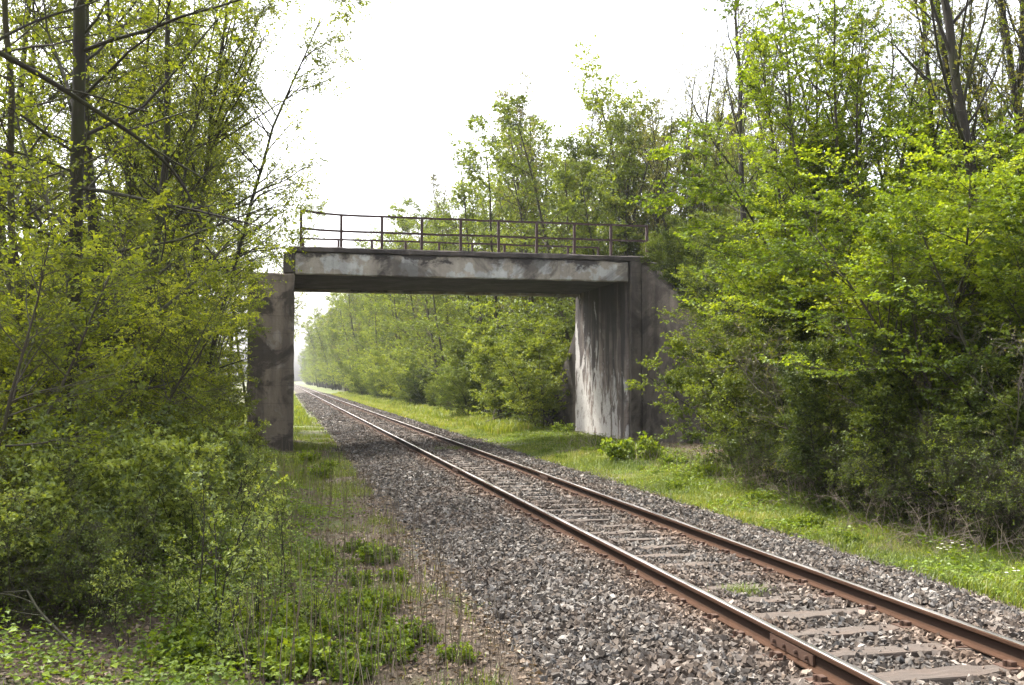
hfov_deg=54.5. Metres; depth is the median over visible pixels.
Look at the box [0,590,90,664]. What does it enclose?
bent branch
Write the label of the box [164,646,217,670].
leafy weed
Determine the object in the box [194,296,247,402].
understorey tree
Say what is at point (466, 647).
leafy weed
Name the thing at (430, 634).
leafy weed
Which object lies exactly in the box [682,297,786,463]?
dark shrub
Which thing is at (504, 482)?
railway sleeper
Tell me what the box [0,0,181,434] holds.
wood tree
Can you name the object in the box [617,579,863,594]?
railway sleeper
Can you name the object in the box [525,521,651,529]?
railway sleeper
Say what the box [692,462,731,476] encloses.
leafy weed
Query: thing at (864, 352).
dark shrub
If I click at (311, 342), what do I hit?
belt tree
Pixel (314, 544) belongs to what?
leafy weed
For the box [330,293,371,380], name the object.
belt tree
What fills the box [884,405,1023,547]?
thin thicket
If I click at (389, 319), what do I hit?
belt tree
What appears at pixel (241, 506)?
sapling
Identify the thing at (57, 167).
tree
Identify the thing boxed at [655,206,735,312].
dark shrub
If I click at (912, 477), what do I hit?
thin thicket
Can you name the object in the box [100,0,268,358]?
wood tree
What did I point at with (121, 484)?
fresh bush
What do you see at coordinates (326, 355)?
belt tree
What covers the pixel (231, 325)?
understorey tree
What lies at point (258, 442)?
leafy bush
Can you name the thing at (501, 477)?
railway sleeper
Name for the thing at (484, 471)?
railway sleeper
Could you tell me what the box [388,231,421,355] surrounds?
belt tree
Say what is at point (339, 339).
belt tree
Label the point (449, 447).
grass tuft
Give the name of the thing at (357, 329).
belt tree
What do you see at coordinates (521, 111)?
belt tree
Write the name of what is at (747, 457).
thin thicket
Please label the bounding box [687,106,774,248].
belt tree
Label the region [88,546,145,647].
sapling
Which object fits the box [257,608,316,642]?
leafy weed
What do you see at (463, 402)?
belt shrub
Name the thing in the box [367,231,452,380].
belt tree
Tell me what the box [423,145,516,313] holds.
belt tree
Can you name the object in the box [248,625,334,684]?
leafy weed
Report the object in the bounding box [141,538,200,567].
leafy weed
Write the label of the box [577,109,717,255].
belt tree
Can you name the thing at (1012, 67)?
tree
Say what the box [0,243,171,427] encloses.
understorey tree
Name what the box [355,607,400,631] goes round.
leafy weed
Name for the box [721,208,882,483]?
bare sapling
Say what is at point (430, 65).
sky
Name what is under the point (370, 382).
belt shrub
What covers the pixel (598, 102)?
belt tree
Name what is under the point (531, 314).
belt shrub
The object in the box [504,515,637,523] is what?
railway sleeper
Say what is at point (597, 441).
leafy weed
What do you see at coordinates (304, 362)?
belt tree
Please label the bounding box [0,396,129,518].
leafy bush
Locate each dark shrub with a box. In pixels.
[625,308,778,472]
[636,230,712,291]
[640,213,710,264]
[652,209,780,451]
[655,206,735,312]
[666,313,776,456]
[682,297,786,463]
[683,302,818,482]
[687,235,787,324]
[741,343,842,498]
[751,280,979,491]
[772,340,926,516]
[793,285,980,376]
[795,334,955,514]
[822,270,1015,407]
[824,273,1021,439]
[840,322,1023,527]
[886,339,1023,530]
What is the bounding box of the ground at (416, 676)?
[0,382,1023,684]
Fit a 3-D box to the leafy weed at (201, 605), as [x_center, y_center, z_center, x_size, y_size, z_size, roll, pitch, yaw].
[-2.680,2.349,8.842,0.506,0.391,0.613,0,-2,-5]
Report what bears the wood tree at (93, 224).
on the ground at (416, 676)
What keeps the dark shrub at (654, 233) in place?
on the embankment
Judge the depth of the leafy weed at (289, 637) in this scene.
7.52 m
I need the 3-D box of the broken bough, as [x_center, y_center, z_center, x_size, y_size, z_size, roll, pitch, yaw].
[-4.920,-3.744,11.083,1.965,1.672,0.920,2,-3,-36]
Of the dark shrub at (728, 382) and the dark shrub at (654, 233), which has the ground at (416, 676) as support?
the dark shrub at (728, 382)
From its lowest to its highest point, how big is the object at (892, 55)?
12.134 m
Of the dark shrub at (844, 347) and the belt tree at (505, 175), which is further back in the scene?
the belt tree at (505, 175)
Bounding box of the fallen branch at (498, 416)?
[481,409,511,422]
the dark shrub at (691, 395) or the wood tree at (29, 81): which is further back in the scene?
the dark shrub at (691, 395)
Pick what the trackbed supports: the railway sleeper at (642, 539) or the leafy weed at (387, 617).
the railway sleeper at (642, 539)
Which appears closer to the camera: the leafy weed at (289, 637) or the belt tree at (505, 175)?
the leafy weed at (289, 637)
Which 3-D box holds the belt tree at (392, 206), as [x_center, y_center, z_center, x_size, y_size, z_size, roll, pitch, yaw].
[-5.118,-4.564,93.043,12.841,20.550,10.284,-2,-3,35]
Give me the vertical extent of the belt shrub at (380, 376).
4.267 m
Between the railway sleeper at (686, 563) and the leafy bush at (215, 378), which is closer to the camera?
the railway sleeper at (686, 563)
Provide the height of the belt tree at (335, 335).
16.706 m
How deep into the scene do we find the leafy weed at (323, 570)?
11.07 m
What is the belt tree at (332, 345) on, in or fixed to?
on the ground at (416, 676)
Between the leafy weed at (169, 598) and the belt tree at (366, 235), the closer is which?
the leafy weed at (169, 598)
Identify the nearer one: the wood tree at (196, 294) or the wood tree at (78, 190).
the wood tree at (78, 190)
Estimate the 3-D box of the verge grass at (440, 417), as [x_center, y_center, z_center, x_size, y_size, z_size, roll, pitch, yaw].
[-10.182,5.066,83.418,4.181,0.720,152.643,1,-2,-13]
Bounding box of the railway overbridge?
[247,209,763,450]
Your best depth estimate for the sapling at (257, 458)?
15.40 m
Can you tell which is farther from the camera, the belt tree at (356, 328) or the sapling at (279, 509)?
the belt tree at (356, 328)
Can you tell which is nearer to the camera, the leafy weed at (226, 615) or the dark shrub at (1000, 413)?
the leafy weed at (226, 615)
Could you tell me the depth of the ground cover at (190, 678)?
10.00 m
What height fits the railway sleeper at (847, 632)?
0.168 m
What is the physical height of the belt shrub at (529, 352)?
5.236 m
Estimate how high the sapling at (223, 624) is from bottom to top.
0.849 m
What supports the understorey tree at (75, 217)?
on the ground at (416, 676)
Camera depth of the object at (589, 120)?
50.82 m
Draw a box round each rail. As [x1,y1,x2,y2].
[294,385,891,684]
[295,384,1023,667]
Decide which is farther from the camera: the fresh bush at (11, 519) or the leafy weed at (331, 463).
the leafy weed at (331, 463)
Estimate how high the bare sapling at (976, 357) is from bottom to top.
3.961 m
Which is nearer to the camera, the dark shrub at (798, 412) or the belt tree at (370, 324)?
the dark shrub at (798, 412)
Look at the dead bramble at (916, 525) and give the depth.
12.87 m
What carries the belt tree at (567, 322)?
on the ground at (416, 676)
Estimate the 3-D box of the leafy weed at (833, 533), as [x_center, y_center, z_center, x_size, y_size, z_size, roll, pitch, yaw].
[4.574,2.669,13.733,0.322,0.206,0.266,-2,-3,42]
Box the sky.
[0,0,1023,381]
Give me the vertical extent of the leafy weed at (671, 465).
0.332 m
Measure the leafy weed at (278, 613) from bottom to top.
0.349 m
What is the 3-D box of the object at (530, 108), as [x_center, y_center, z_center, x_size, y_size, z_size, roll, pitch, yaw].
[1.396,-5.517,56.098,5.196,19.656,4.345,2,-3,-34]
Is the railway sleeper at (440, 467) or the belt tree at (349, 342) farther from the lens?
the belt tree at (349, 342)
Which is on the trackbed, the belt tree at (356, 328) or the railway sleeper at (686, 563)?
the railway sleeper at (686, 563)
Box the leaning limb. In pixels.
[0,50,245,260]
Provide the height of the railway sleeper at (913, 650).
0.163 m
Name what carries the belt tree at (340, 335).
on the ground at (416, 676)
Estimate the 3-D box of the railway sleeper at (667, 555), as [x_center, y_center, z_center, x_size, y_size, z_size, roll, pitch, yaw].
[1.892,2.525,11.651,2.600,0.163,0.272,0,-2,-12]
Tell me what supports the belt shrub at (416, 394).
on the ground at (416, 676)
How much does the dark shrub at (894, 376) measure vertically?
3.220 m
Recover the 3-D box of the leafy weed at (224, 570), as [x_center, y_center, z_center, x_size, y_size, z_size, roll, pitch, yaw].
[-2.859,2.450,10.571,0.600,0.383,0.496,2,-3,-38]
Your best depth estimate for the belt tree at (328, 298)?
174.31 m
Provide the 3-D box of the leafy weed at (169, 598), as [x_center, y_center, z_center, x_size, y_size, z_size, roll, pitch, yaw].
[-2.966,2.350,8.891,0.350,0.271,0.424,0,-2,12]
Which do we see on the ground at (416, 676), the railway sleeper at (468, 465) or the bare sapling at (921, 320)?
the bare sapling at (921, 320)
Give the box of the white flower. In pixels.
[937,542,964,558]
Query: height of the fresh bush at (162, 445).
1.888 m
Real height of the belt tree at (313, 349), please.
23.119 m
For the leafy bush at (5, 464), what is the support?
on the ground at (416, 676)
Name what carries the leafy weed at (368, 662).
on the ground at (416, 676)
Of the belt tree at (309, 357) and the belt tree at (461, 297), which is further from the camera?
the belt tree at (309, 357)
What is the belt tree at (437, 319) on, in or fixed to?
on the ground at (416, 676)
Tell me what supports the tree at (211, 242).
on the ground at (416, 676)
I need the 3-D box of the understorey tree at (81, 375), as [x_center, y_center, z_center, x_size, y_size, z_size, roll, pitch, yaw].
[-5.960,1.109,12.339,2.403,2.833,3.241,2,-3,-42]
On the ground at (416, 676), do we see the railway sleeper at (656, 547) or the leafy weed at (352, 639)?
the leafy weed at (352, 639)
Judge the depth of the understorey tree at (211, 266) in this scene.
12.34 m
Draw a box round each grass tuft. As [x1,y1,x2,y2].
[431,445,479,449]
[707,581,778,595]
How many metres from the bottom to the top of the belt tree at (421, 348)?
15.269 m
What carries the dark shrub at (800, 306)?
on the ground at (416, 676)
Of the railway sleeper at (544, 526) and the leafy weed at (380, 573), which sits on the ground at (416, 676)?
the leafy weed at (380, 573)
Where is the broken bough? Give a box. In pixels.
[0,0,135,46]
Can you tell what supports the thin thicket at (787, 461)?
on the ground at (416, 676)
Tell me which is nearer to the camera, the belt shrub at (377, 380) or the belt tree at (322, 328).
the belt shrub at (377, 380)
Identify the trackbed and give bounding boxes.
[294,384,1023,684]
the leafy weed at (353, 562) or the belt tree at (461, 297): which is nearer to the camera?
the leafy weed at (353, 562)
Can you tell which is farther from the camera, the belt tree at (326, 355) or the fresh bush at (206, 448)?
the belt tree at (326, 355)
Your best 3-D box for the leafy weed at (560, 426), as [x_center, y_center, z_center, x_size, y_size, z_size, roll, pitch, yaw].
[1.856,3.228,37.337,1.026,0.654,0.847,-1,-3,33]
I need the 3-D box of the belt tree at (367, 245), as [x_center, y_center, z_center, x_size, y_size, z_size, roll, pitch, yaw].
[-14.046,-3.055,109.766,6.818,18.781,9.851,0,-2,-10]
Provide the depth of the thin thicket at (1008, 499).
11.98 m
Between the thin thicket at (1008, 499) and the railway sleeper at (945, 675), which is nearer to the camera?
the railway sleeper at (945, 675)
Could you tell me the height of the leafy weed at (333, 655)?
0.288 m
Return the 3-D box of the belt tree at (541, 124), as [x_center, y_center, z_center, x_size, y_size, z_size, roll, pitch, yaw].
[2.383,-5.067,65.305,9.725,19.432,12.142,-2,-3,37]
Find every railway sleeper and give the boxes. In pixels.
[424,463,499,466]
[436,465,504,468]
[437,469,515,473]
[442,467,510,470]
[454,474,530,478]
[455,480,542,485]
[456,483,551,488]
[457,486,589,492]
[462,477,538,481]
[462,489,567,495]
[471,493,581,498]
[475,497,589,503]
[482,501,600,507]
[492,505,643,514]
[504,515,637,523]
[505,510,624,518]
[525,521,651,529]
[539,527,667,536]
[541,534,691,543]
[552,541,709,551]
[571,549,774,561]
[581,557,799,571]
[592,567,778,584]
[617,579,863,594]
[639,590,890,608]
[668,604,936,625]
[687,620,964,643]
[721,639,1014,667]
[765,660,1023,684]
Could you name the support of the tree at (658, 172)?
on the embankment
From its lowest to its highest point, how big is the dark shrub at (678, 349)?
4.140 m
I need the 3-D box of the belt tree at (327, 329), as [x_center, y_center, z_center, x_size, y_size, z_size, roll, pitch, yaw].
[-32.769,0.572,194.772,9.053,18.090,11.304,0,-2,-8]
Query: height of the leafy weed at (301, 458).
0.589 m
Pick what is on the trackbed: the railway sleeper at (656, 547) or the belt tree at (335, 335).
the railway sleeper at (656, 547)
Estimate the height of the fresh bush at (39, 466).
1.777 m
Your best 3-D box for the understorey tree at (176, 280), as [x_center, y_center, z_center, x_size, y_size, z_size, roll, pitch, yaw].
[-6.925,0.481,19.012,5.402,4.722,4.004,-1,-3,33]
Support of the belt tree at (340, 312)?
on the ground at (416, 676)
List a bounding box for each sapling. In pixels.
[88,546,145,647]
[149,545,205,630]
[159,438,289,646]
[165,456,221,578]
[166,409,272,530]
[184,568,266,675]
[219,443,298,561]
[223,465,306,598]
[228,519,279,622]
[231,439,269,513]
[262,479,299,545]
[272,545,353,629]
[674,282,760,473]
[699,218,920,488]
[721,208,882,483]
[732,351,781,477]
[763,267,964,498]
[801,211,982,508]
[850,265,1004,512]
[931,281,1023,510]
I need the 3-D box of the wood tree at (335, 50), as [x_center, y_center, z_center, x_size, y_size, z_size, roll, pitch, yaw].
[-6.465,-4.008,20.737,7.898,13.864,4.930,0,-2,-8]
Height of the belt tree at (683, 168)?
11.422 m
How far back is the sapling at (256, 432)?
13.59 m
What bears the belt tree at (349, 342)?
on the ground at (416, 676)
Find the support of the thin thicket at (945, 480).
on the ground at (416, 676)
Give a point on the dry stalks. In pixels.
(359, 611)
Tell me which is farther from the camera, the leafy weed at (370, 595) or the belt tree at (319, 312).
the belt tree at (319, 312)
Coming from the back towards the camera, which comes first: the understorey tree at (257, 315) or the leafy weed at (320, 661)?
the understorey tree at (257, 315)
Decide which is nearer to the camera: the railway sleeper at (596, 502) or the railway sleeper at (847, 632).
the railway sleeper at (847, 632)
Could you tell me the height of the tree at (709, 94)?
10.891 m
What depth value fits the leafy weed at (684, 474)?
20.90 m
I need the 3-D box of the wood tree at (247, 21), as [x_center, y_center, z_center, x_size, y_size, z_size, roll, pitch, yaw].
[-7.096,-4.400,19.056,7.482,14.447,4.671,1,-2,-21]
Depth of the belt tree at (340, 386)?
200.13 m
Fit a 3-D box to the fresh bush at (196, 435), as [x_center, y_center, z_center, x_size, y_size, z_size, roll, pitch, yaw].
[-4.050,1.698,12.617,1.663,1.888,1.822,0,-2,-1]
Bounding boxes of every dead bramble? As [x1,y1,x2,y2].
[705,438,780,492]
[747,459,838,511]
[813,469,924,537]
[876,477,992,551]
[924,487,1023,560]
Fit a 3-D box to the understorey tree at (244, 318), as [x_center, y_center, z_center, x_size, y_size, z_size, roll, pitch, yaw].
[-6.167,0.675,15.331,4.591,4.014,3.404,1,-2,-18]
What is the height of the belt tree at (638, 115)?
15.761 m
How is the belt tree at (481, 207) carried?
on the ground at (416, 676)
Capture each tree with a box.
[0,0,115,356]
[0,0,160,430]
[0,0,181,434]
[0,0,252,418]
[0,0,318,356]
[0,0,334,387]
[0,0,350,490]
[0,152,179,517]
[0,203,137,465]
[0,227,192,351]
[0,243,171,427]
[0,252,232,499]
[0,254,271,432]
[0,261,259,470]
[0,317,154,489]
[1,78,147,280]
[1,263,252,441]
[2,0,257,374]
[2,0,393,387]
[28,223,222,405]
[53,259,271,428]
[57,0,277,318]
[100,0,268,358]
[104,268,266,412]
[110,117,222,276]
[155,256,265,376]
[179,273,277,386]
[186,174,226,358]
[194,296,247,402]
[204,138,331,405]
[208,131,300,394]
[300,319,323,386]
[300,348,311,384]
[300,351,309,384]
[301,320,327,387]
[305,309,327,387]
[305,325,319,384]
[305,341,316,385]
[307,323,324,386]
[308,314,338,389]
[310,303,330,387]
[311,330,328,387]
[312,317,329,383]
[314,302,331,367]
[315,312,338,388]
[318,314,338,389]
[321,315,348,389]
[322,293,348,381]
[323,292,376,391]
[323,307,348,387]
[324,297,356,391]
[325,295,352,390]
[325,299,347,390]
[329,293,395,394]
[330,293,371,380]
[330,311,357,390]
[333,295,362,383]
[344,293,366,365]
[344,293,385,369]
[349,221,413,367]
[349,293,413,380]
[352,236,413,398]
[354,228,405,381]
[362,296,394,352]
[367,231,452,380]
[368,233,432,381]
[378,220,423,304]
[384,197,508,346]
[386,196,480,403]
[388,200,438,400]
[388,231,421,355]
[391,195,519,407]
[401,216,472,364]
[402,190,446,318]
[403,206,506,407]
[416,114,562,411]
[422,186,515,349]
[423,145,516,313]
[428,184,503,389]
[453,151,579,330]
[470,118,601,320]
[476,72,644,360]
[482,93,691,356]
[483,83,647,333]
[486,57,612,334]
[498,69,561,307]
[536,116,681,320]
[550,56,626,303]
[551,147,713,343]
[556,34,774,323]
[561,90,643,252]
[564,97,656,299]
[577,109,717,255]
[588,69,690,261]
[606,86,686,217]
[616,85,744,229]
[623,88,1023,335]
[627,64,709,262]
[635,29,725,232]
[639,94,710,216]
[669,86,803,237]
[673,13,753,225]
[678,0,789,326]
[681,121,750,238]
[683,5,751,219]
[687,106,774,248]
[692,180,975,425]
[703,0,958,366]
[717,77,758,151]
[720,135,767,247]
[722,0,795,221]
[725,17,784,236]
[732,122,787,232]
[736,158,1023,511]
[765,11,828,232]
[788,118,1023,431]
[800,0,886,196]
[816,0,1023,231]
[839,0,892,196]
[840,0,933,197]
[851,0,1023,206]
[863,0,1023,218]
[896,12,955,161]
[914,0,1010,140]
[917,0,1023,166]
[928,112,1023,406]
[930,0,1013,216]
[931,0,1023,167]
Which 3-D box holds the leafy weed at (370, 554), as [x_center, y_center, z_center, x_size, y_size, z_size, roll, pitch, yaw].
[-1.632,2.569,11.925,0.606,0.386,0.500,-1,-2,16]
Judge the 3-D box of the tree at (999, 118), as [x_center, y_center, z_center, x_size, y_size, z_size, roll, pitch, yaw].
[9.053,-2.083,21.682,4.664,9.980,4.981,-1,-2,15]
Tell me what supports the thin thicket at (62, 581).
on the ground at (416, 676)
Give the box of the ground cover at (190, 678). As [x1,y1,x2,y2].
[0,412,1023,684]
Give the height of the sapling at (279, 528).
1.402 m
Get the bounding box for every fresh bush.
[0,414,116,606]
[0,428,155,589]
[0,476,70,617]
[6,406,200,582]
[34,504,148,620]
[81,415,237,566]
[120,402,255,541]
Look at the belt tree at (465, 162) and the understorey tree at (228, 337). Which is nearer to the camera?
the understorey tree at (228, 337)
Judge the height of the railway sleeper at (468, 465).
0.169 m
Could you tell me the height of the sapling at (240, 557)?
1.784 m
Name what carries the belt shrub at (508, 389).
on the ground at (416, 676)
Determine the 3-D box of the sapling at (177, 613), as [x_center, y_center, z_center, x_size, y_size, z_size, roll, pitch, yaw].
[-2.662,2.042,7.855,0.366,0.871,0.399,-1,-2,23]
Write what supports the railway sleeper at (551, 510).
on the trackbed
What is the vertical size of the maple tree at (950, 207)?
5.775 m
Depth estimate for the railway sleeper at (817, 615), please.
8.70 m
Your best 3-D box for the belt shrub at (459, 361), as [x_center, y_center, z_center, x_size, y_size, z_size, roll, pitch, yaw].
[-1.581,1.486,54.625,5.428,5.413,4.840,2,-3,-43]
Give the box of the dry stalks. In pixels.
[219,429,1023,684]
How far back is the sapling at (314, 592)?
8.45 m
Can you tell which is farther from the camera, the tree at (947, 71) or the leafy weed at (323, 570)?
the tree at (947, 71)
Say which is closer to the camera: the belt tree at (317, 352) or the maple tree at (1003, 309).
the maple tree at (1003, 309)
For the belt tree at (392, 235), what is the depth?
128.95 m
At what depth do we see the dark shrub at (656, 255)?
31.75 m
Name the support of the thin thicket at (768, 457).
on the ground at (416, 676)
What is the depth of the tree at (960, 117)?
17.98 m
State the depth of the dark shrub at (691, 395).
24.48 m
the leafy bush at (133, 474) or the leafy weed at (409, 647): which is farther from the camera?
the leafy bush at (133, 474)
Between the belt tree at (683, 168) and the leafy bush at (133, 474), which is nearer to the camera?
the leafy bush at (133, 474)
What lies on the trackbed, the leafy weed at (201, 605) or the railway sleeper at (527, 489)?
the railway sleeper at (527, 489)
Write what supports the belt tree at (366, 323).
on the ground at (416, 676)
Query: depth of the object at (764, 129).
40.16 m
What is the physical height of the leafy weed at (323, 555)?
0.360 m
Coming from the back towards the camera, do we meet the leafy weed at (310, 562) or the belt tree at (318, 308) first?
the belt tree at (318, 308)
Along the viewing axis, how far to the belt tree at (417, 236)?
108.55 m
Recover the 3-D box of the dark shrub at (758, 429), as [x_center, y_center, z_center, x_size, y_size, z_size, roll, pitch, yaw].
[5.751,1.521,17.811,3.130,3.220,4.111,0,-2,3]
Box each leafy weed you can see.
[132,615,215,666]
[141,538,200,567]
[156,591,203,614]
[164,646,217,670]
[171,609,243,640]
[177,599,265,635]
[180,585,241,621]
[202,586,240,605]
[206,618,297,670]
[216,555,268,579]
[238,621,282,648]
[244,604,292,632]
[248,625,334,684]
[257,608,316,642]
[269,594,337,625]
[273,631,343,677]
[283,553,324,576]
[288,448,321,462]
[294,546,342,565]
[294,627,318,641]
[295,536,326,550]
[300,463,333,478]
[308,608,358,638]
[312,564,334,576]
[320,460,339,467]
[322,645,374,681]
[324,592,358,613]
[332,647,385,684]
[334,537,366,553]
[336,587,370,606]
[338,588,402,619]
[339,568,376,587]
[341,557,359,566]
[342,623,417,659]
[350,585,388,602]
[351,621,423,665]
[352,539,401,565]
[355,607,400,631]
[356,539,384,552]
[376,566,413,582]
[380,615,435,646]
[404,626,443,644]
[435,641,480,665]
[541,447,552,451]
[549,420,575,431]
[554,452,567,458]
[579,445,595,453]
[591,435,613,445]
[597,430,666,461]
[657,451,692,466]
[661,461,678,471]
[665,479,687,491]
[676,471,691,477]
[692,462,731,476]
[745,488,776,504]
[787,512,824,528]
[831,529,850,537]
[841,531,864,543]
[846,514,865,522]
[869,517,892,525]
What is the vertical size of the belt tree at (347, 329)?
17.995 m
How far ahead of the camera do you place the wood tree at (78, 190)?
11.72 m
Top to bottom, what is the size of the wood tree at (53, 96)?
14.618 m
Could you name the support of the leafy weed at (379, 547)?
on the ground at (416, 676)
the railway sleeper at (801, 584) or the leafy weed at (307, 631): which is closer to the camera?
the leafy weed at (307, 631)
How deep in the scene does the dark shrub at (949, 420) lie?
13.53 m
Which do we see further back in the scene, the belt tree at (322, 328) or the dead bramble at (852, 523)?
the belt tree at (322, 328)
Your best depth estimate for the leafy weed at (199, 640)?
7.43 m
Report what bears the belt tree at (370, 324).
on the ground at (416, 676)
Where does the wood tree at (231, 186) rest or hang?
on the ground at (416, 676)
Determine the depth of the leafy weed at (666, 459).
23.33 m
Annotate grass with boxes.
[2,395,512,684]
[331,391,1023,609]
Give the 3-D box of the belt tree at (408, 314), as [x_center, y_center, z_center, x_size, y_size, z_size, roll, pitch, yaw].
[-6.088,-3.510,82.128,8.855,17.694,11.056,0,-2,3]
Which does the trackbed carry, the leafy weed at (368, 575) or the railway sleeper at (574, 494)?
the railway sleeper at (574, 494)
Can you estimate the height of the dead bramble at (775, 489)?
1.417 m
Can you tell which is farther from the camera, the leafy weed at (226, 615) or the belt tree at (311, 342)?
the belt tree at (311, 342)
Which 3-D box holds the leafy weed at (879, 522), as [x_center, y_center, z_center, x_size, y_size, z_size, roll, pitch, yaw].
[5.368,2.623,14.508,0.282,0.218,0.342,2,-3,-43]
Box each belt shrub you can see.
[335,360,361,392]
[350,366,375,395]
[353,358,396,389]
[360,369,374,395]
[364,362,389,396]
[366,374,390,398]
[367,363,398,397]
[370,336,433,403]
[370,360,402,398]
[394,383,412,401]
[396,358,442,405]
[422,380,449,406]
[425,367,494,416]
[433,361,457,406]
[436,327,501,415]
[442,347,471,409]
[454,299,552,419]
[475,312,571,427]
[478,343,552,423]
[499,382,527,420]
[500,308,572,425]
[503,303,574,387]
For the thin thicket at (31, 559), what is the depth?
8.19 m
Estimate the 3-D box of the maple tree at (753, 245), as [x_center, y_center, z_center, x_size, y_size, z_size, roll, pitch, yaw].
[6.003,-0.012,18.655,4.466,5.775,7.137,1,-2,-18]
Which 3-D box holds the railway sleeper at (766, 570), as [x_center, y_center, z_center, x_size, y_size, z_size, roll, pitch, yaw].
[2.100,2.483,10.494,2.600,0.168,0.267,1,-2,-13]
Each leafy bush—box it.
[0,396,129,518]
[0,447,23,483]
[84,411,264,528]
[86,434,179,523]
[123,388,272,493]
[145,365,254,443]
[147,382,270,496]
[206,387,243,406]
[215,381,250,424]
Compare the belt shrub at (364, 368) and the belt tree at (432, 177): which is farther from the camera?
the belt shrub at (364, 368)
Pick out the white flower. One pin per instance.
(947, 549)
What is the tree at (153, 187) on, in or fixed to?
on the ground at (416, 676)
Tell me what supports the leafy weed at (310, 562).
on the ground at (416, 676)
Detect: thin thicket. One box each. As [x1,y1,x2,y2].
[0,446,166,636]
[0,483,218,639]
[702,400,822,490]
[744,423,832,497]
[770,403,873,508]
[803,403,917,525]
[830,427,947,518]
[839,404,1023,526]
[839,409,1023,540]
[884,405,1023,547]
[909,422,1023,543]
[912,413,1023,542]
[955,433,1023,549]
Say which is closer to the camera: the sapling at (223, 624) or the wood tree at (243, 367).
the sapling at (223, 624)
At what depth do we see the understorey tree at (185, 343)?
12.94 m
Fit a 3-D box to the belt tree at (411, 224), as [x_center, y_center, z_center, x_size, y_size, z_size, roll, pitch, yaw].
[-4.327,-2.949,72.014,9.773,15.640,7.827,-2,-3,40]
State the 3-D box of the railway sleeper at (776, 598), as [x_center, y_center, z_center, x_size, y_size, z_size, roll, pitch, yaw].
[2.383,2.437,9.320,2.600,0.168,0.267,1,-2,-13]
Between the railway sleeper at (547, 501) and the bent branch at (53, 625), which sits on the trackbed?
the railway sleeper at (547, 501)
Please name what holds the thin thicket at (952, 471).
on the ground at (416, 676)
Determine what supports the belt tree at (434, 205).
on the ground at (416, 676)
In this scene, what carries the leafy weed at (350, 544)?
on the ground at (416, 676)
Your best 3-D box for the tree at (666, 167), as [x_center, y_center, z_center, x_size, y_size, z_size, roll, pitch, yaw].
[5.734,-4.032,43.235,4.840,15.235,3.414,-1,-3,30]
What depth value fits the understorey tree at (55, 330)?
9.43 m
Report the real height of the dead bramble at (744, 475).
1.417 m
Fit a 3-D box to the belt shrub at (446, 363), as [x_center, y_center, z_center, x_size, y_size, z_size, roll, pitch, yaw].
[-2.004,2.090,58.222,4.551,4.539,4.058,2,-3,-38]
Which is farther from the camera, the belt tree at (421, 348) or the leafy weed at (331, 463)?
the belt tree at (421, 348)
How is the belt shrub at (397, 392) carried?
on the ground at (416, 676)
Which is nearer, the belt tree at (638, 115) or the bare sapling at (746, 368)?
the bare sapling at (746, 368)
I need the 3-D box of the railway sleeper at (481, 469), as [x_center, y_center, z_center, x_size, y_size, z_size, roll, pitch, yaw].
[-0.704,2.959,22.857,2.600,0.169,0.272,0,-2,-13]
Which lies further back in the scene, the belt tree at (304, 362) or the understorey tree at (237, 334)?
the belt tree at (304, 362)
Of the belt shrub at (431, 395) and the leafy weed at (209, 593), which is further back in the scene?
the belt shrub at (431, 395)
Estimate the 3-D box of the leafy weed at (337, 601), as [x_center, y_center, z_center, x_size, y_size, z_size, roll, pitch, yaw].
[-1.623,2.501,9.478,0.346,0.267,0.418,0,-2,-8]
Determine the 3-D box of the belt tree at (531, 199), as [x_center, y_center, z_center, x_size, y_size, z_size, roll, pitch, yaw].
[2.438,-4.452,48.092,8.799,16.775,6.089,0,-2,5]
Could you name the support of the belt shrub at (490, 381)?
on the ground at (416, 676)
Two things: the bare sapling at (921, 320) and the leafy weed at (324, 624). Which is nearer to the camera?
the leafy weed at (324, 624)
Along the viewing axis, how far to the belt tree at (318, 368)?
263.79 m
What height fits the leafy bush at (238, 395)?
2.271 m
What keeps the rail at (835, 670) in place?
on the trackbed
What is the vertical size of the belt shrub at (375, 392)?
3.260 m
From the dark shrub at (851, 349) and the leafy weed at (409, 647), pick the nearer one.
the leafy weed at (409, 647)
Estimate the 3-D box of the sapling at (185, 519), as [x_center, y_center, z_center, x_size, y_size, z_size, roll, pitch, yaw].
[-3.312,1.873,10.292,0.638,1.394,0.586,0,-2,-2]

